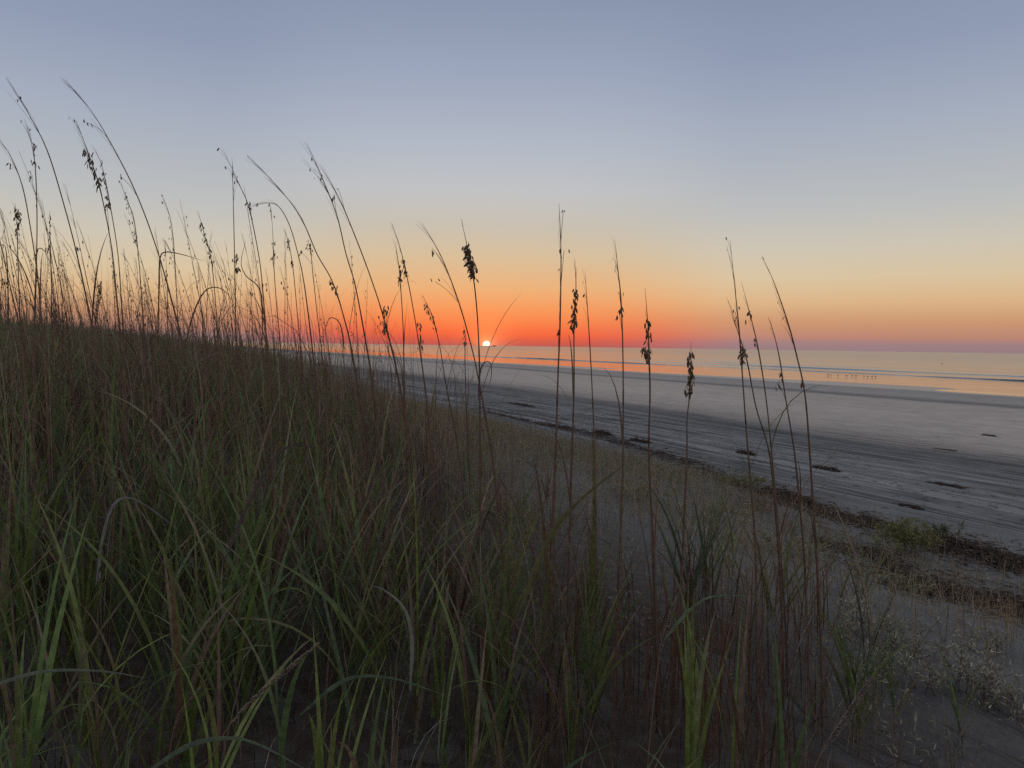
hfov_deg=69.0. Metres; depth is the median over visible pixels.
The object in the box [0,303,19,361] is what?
sea oat
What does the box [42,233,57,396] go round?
sea oat
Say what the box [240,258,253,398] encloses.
sea oat
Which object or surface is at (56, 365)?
sea oat
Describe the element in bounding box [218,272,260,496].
sea oat
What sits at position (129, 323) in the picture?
sea oat
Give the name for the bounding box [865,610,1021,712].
beach weed
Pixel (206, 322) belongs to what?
sea oat
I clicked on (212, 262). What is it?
sea oat
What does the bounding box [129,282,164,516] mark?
sea oat
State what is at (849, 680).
grass tuft
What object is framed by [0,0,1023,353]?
sky
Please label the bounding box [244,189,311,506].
sea oat
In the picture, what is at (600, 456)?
ground creeper
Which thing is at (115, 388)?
sea oat
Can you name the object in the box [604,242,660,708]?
sea oat
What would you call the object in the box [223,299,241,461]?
sea oat
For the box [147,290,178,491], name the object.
sea oat
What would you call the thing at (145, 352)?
sea oat
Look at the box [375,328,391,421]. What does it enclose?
sea oat
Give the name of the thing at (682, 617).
bent leaf
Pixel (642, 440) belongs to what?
wrack clump
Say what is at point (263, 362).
sea oat
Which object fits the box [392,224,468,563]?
sea oat
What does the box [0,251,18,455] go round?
sea oat
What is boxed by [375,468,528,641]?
grass tuft
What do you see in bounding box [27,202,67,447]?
sea oat
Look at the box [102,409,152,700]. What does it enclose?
flower spike
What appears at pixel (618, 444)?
beach wrack
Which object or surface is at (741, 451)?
wrack clump
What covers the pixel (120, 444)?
flower spike
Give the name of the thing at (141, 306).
sea oat
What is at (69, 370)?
sea oat
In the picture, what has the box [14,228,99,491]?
sea oat
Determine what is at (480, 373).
bent leaf
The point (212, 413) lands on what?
sea oat
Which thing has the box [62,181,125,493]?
sea oat
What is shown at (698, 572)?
grass tuft
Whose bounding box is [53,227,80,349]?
sea oat
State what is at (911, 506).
wrack clump
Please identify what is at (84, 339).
sea oat
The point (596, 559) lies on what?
sea oat
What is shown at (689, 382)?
sea oat
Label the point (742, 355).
sea oat
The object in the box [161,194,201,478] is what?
sea oat
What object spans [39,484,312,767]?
grass tuft
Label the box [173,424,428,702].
grass tuft
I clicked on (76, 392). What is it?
sea oat
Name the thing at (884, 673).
beach weed
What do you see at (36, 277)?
bent leaf
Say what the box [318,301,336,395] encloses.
sea oat
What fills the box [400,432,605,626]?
grass tuft
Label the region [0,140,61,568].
sea oat
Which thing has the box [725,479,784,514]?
dry tuft
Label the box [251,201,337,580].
sea oat
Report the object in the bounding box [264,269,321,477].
sea oat
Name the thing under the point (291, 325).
sea oat
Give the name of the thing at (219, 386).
sea oat
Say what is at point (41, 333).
sea oat
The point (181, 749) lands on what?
bent leaf
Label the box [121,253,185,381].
sea oat
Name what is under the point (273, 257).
sea oat
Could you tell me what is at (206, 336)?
sea oat
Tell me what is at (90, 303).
sea oat
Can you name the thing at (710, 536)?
grass tuft
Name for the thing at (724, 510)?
beach weed
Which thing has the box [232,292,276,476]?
sea oat
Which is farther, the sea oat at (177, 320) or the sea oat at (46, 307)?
the sea oat at (46, 307)
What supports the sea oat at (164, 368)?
on the sand beach
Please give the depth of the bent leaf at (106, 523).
2.23 m
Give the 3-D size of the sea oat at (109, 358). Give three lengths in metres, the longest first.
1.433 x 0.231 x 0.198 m
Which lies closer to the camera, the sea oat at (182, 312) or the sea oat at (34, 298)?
the sea oat at (34, 298)
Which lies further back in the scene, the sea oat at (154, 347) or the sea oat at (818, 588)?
the sea oat at (154, 347)
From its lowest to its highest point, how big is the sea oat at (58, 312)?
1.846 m
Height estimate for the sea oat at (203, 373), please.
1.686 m
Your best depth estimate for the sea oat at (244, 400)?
4.86 m
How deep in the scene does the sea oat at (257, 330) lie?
8.48 m
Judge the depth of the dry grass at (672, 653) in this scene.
4.55 m
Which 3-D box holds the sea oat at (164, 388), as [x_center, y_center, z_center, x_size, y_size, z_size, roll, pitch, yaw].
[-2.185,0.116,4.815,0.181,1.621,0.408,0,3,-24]
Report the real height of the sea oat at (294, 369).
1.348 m
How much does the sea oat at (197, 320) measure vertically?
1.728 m
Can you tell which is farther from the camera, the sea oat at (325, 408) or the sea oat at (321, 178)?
the sea oat at (325, 408)
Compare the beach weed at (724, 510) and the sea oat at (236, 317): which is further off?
the sea oat at (236, 317)
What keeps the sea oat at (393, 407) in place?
on the sand beach
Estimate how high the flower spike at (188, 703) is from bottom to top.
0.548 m
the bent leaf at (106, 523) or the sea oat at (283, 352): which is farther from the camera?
the sea oat at (283, 352)
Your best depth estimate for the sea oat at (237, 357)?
6.20 m
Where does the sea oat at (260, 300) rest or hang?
on the sand beach
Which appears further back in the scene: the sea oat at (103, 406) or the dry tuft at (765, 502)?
the dry tuft at (765, 502)
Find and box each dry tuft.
[446,466,551,525]
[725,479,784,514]
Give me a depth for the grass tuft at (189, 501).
3.50 m
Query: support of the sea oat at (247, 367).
on the sand beach
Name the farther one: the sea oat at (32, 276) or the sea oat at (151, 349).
the sea oat at (32, 276)
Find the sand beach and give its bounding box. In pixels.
[0,346,1023,767]
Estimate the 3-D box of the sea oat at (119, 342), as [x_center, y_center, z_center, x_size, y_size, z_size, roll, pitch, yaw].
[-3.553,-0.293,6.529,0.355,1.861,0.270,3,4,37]
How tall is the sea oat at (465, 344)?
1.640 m
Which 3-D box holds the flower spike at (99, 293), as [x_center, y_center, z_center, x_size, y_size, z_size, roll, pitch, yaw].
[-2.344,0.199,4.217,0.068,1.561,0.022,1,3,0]
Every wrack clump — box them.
[500,402,538,406]
[591,427,615,435]
[628,437,652,442]
[735,449,758,455]
[756,484,828,508]
[812,464,841,471]
[898,502,925,509]
[925,481,973,489]
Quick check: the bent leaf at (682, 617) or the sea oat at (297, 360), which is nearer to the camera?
the bent leaf at (682, 617)
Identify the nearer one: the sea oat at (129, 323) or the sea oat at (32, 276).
the sea oat at (129, 323)
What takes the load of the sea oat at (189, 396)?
on the sand beach
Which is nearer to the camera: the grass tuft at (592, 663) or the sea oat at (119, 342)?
the grass tuft at (592, 663)
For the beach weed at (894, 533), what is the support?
on the sand beach
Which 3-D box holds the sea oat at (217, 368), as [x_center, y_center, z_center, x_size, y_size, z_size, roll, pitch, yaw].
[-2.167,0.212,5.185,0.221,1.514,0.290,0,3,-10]
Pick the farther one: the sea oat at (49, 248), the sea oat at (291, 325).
the sea oat at (291, 325)
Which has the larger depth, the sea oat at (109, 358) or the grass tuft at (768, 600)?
the sea oat at (109, 358)
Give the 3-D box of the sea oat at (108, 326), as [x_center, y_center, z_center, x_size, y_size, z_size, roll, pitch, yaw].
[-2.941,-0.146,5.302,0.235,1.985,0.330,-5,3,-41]
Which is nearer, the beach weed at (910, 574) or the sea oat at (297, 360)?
the sea oat at (297, 360)
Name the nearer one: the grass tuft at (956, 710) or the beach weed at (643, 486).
the grass tuft at (956, 710)
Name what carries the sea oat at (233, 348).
on the sand beach
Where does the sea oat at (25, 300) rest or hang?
on the sand beach
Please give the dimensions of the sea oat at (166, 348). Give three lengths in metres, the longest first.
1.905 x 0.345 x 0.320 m
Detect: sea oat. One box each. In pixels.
[0,120,39,526]
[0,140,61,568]
[0,210,33,414]
[0,241,52,458]
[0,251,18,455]
[0,268,16,350]
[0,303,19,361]
[1,211,80,492]
[1,243,42,413]
[4,204,55,456]
[7,78,116,601]
[7,226,42,361]
[10,235,35,360]
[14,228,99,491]
[14,245,61,427]
[15,236,100,370]
[19,152,128,494]
[19,213,54,488]
[19,218,40,330]
[23,287,76,398]
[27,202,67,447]
[31,194,74,440]
[33,241,72,443]
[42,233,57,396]
[42,248,54,356]
[43,261,65,420]
[49,313,67,422]
[50,275,70,416]
[50,305,84,471]
[52,223,81,401]
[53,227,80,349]
[57,250,76,454]
[57,256,90,491]
[57,258,83,373]
[58,257,107,439]
[60,77,234,627]
[61,274,87,384]
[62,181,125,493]
[62,241,137,378]
[64,273,120,424]
[68,117,150,594]
[77,222,122,416]
[82,248,122,406]
[84,313,111,447]
[91,146,155,483]
[94,313,124,448]
[100,314,115,461]
[102,249,134,398]
[105,288,130,416]
[112,275,116,420]
[116,305,192,520]
[118,268,131,393]
[118,289,140,383]
[120,182,181,505]
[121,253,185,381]
[124,285,203,420]
[125,216,187,439]
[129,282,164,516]
[129,319,158,509]
[131,306,135,375]
[135,259,154,357]
[139,239,167,449]
[141,266,188,497]
[141,269,165,450]
[144,284,181,439]
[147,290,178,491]
[149,230,188,479]
[159,286,184,493]
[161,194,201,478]
[161,239,251,458]
[163,277,176,369]
[163,300,185,477]
[168,250,187,355]
[177,211,256,468]
[178,275,232,465]
[178,326,199,488]
[179,291,194,404]
[180,203,240,490]
[183,303,243,525]
[188,287,197,369]
[189,275,203,362]
[192,264,207,396]
[192,308,217,475]
[194,233,213,443]
[196,263,241,530]
[198,266,210,371]
[198,306,229,441]
[199,216,241,552]
[200,166,271,534]
[205,247,220,341]
[210,244,271,473]
[213,259,229,429]
[213,305,256,509]
[214,257,243,433]
[215,243,269,446]
[215,252,248,380]
[217,148,302,504]
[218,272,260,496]
[221,259,233,450]
[221,273,273,446]
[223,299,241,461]
[224,240,240,394]
[224,298,250,451]
[225,334,247,475]
[229,274,291,396]
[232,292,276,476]
[240,231,282,512]
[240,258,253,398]
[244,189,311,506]
[245,293,274,438]
[247,155,372,605]
[249,235,273,370]
[250,273,272,406]
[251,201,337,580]
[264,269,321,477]
[265,203,312,495]
[274,326,328,418]
[278,267,335,483]
[280,248,303,415]
[283,238,292,422]
[284,230,319,521]
[289,293,294,373]
[298,258,335,485]
[299,141,423,624]
[299,240,343,513]
[299,280,306,379]
[312,265,349,458]
[315,163,419,650]
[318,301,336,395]
[319,322,349,466]
[320,319,337,522]
[320,330,330,459]
[333,292,354,447]
[336,315,354,454]
[337,332,385,501]
[349,243,373,482]
[356,286,367,475]
[360,340,386,453]
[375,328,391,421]
[382,238,406,587]
[385,334,395,468]
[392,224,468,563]
[416,296,472,598]
[417,224,527,680]
[450,330,475,584]
[461,221,532,664]
[498,210,614,730]
[539,262,578,652]
[545,276,626,645]
[593,292,659,732]
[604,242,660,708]
[651,350,714,702]
[715,237,797,726]
[727,299,839,708]
[741,282,851,688]
[758,320,808,679]
[762,257,901,747]
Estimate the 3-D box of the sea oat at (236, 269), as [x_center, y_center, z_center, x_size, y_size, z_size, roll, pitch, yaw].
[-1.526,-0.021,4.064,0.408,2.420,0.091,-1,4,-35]
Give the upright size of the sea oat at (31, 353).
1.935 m
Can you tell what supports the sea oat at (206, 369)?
on the sand beach
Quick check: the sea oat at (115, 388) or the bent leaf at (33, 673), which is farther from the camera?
the sea oat at (115, 388)
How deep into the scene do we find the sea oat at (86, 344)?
5.76 m
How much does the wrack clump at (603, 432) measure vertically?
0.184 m
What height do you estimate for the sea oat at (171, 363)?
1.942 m
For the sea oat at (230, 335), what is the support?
on the sand beach
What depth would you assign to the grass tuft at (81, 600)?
2.69 m
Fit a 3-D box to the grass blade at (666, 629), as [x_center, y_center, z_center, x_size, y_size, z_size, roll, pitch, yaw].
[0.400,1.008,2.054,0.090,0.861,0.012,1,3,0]
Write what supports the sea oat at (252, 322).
on the sand beach
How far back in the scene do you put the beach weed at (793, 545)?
6.82 m
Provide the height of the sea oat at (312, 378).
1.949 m
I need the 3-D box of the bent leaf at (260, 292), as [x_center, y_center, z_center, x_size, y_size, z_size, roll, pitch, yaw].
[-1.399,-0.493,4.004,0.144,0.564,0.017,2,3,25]
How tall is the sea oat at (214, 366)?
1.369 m
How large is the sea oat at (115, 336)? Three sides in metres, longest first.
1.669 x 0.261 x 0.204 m
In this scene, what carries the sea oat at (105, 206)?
on the sand beach
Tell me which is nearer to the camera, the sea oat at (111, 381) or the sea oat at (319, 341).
the sea oat at (111, 381)
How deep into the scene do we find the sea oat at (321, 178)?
3.50 m
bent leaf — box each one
[0,245,8,318]
[0,669,142,684]
[35,248,47,323]
[95,497,177,584]
[151,736,302,767]
[158,251,202,338]
[185,287,235,344]
[224,445,315,559]
[241,241,262,336]
[299,674,440,715]
[325,317,343,349]
[373,586,413,689]
[478,361,491,396]
[519,464,624,609]
[664,594,755,639]
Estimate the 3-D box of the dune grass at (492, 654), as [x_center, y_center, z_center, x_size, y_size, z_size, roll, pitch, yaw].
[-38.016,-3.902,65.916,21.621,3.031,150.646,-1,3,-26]
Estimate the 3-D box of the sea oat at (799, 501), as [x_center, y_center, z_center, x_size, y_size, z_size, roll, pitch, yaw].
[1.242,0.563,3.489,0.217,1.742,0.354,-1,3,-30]
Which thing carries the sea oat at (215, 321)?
on the sand beach
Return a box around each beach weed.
[602,475,678,507]
[674,496,752,524]
[715,468,771,491]
[733,524,838,565]
[808,592,919,649]
[835,630,924,707]
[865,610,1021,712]
[869,513,947,559]
[873,608,951,665]
[879,567,940,593]
[922,520,965,537]
[950,614,1022,657]
[963,650,1023,730]
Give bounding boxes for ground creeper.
[266,374,1023,767]
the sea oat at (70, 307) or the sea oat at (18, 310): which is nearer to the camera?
the sea oat at (18, 310)
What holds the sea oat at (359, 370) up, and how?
on the sand beach
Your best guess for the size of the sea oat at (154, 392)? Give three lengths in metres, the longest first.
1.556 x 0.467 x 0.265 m
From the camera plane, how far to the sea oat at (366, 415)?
5.87 m
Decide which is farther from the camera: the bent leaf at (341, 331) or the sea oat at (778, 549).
the bent leaf at (341, 331)
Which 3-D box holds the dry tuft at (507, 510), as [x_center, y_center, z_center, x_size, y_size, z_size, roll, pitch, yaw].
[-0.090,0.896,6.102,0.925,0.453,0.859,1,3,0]
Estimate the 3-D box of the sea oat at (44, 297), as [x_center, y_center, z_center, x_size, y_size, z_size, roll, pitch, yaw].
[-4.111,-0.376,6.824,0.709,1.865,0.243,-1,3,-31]
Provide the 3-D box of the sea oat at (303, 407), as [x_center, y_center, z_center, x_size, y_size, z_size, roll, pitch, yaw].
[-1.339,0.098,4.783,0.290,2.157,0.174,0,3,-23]
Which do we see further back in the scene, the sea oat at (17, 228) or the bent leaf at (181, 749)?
the sea oat at (17, 228)
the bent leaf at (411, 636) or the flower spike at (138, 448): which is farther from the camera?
the flower spike at (138, 448)
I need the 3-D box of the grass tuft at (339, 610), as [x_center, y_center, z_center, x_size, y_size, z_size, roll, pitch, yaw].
[-0.560,0.738,2.605,1.041,1.136,0.482,1,3,-5]
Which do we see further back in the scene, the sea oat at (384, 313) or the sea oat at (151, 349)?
the sea oat at (151, 349)
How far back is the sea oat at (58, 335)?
6.28 m
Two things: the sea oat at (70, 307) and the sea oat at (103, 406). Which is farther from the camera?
the sea oat at (70, 307)
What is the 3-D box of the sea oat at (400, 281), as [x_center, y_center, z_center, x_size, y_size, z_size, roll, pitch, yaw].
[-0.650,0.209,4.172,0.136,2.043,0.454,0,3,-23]
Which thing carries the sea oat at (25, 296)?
on the sand beach
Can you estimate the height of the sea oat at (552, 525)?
1.988 m
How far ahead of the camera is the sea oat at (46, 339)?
5.97 m
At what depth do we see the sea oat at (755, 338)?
3.21 m
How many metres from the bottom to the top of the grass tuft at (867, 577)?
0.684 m
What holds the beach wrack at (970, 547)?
on the sand beach
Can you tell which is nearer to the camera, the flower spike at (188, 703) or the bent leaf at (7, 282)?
the flower spike at (188, 703)
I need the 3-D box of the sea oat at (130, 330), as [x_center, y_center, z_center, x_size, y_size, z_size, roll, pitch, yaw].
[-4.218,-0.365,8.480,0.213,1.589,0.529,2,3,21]
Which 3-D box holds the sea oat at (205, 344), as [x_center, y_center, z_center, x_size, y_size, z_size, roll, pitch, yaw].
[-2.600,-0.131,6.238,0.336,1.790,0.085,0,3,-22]
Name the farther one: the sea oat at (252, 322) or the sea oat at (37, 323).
the sea oat at (252, 322)
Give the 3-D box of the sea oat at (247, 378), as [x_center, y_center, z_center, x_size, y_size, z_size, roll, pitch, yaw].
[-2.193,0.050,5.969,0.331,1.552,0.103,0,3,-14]
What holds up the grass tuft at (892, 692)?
on the sand beach
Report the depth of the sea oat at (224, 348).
6.90 m
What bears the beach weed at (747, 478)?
on the sand beach
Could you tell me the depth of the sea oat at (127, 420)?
4.39 m
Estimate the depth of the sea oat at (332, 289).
3.60 m
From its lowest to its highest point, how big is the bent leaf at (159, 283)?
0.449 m
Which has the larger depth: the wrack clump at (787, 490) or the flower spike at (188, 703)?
the wrack clump at (787, 490)
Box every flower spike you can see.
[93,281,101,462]
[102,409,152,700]
[108,417,124,699]
[166,686,200,767]
[206,642,318,767]
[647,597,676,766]
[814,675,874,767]
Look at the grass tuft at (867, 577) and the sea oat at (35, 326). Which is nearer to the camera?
the grass tuft at (867, 577)
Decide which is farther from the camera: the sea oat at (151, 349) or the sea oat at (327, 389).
the sea oat at (327, 389)
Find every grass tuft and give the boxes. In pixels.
[0,343,120,610]
[0,428,196,711]
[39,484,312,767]
[84,380,330,617]
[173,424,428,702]
[182,440,502,760]
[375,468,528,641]
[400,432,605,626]
[457,495,674,758]
[638,426,758,643]
[672,465,751,602]
[696,508,856,663]
[785,584,924,757]
[807,518,904,622]
[873,574,952,733]
[932,641,1020,755]
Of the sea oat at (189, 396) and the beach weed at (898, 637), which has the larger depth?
the sea oat at (189, 396)
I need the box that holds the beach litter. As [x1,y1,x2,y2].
[367,383,1023,525]
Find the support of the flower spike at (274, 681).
on the sand beach
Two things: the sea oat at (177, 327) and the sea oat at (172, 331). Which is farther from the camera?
the sea oat at (172, 331)
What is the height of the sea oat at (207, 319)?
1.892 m
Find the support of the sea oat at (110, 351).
on the sand beach
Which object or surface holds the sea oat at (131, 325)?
on the sand beach
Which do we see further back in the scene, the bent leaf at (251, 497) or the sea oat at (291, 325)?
the sea oat at (291, 325)
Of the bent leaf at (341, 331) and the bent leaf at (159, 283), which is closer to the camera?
the bent leaf at (159, 283)
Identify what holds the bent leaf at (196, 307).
on the sand beach
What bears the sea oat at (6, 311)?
on the sand beach
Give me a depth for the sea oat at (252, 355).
6.72 m
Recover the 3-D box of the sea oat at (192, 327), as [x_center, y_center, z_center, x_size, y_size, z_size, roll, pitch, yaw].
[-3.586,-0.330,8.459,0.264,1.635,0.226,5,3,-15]
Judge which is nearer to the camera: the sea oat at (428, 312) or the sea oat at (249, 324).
the sea oat at (428, 312)
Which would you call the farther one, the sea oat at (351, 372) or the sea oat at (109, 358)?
the sea oat at (351, 372)
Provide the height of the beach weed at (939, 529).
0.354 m
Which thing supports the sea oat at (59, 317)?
on the sand beach
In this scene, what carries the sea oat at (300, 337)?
on the sand beach
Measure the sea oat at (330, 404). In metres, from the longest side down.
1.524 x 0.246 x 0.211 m
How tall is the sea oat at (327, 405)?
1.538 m
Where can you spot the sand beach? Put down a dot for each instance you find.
(894, 434)
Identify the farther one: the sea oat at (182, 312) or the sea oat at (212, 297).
the sea oat at (182, 312)
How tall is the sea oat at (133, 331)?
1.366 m
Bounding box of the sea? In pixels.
[213,342,1023,395]
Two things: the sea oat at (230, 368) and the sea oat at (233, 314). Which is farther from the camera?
the sea oat at (233, 314)
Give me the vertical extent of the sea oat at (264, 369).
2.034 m
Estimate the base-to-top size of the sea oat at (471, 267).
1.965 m
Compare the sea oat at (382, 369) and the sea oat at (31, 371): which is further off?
the sea oat at (382, 369)
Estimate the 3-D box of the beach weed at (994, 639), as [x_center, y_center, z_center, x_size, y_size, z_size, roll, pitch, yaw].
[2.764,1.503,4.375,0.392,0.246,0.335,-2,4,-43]
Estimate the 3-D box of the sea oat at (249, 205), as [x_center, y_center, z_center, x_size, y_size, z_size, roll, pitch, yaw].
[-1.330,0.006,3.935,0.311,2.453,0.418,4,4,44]
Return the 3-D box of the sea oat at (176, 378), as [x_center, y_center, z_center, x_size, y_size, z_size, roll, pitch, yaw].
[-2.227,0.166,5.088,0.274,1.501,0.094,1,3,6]
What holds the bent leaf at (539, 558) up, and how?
on the sand beach
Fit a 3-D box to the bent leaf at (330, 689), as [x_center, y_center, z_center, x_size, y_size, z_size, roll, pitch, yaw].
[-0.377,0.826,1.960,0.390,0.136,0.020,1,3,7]
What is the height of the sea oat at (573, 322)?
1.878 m
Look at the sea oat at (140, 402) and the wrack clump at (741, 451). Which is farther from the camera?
the wrack clump at (741, 451)
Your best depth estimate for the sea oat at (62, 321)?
5.11 m
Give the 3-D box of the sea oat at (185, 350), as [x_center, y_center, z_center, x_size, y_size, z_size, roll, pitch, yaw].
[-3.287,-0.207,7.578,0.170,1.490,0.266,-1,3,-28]
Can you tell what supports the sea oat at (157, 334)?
on the sand beach
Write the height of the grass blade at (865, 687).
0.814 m
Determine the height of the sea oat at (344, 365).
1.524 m
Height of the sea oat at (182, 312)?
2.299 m
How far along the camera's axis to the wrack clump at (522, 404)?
32.70 m
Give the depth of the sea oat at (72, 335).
7.18 m
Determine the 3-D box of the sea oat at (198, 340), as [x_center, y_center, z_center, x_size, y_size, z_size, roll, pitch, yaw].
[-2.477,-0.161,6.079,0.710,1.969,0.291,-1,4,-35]
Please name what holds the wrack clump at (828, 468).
on the sand beach
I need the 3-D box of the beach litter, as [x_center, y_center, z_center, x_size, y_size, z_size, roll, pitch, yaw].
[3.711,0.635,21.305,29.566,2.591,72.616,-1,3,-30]
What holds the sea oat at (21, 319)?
on the sand beach
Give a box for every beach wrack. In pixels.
[441,403,761,473]
[657,463,1023,593]
[758,524,1023,627]
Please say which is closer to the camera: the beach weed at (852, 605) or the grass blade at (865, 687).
the grass blade at (865, 687)
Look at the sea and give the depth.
202.77 m
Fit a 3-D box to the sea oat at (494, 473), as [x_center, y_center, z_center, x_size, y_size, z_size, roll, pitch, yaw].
[-0.160,0.323,3.154,0.510,1.986,0.134,0,3,-11]
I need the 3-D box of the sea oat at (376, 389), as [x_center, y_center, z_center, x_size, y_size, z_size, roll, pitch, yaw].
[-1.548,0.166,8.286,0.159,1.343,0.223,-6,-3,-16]
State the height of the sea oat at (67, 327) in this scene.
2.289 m
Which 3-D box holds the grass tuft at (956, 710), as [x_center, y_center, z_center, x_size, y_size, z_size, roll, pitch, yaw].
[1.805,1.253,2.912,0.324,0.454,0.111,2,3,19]
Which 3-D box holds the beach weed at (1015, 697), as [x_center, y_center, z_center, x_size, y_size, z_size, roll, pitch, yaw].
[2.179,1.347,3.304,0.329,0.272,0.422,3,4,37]
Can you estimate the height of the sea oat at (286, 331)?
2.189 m
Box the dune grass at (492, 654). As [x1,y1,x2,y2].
[0,296,941,767]
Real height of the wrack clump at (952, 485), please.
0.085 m
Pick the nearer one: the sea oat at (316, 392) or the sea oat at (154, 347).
the sea oat at (316, 392)
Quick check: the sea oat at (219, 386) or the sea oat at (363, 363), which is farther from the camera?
the sea oat at (363, 363)
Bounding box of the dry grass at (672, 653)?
[0,227,1023,767]
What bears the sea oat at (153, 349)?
on the sand beach
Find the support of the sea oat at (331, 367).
on the sand beach
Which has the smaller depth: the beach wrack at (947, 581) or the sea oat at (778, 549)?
the sea oat at (778, 549)
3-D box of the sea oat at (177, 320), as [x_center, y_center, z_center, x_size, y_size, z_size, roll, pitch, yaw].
[-1.616,-0.024,3.352,0.738,2.611,0.184,0,3,-9]
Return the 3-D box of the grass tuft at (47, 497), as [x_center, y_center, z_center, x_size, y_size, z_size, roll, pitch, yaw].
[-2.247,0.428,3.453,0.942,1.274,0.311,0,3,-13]
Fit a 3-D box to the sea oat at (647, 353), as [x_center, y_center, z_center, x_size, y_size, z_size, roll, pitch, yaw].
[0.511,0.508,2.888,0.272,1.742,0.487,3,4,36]

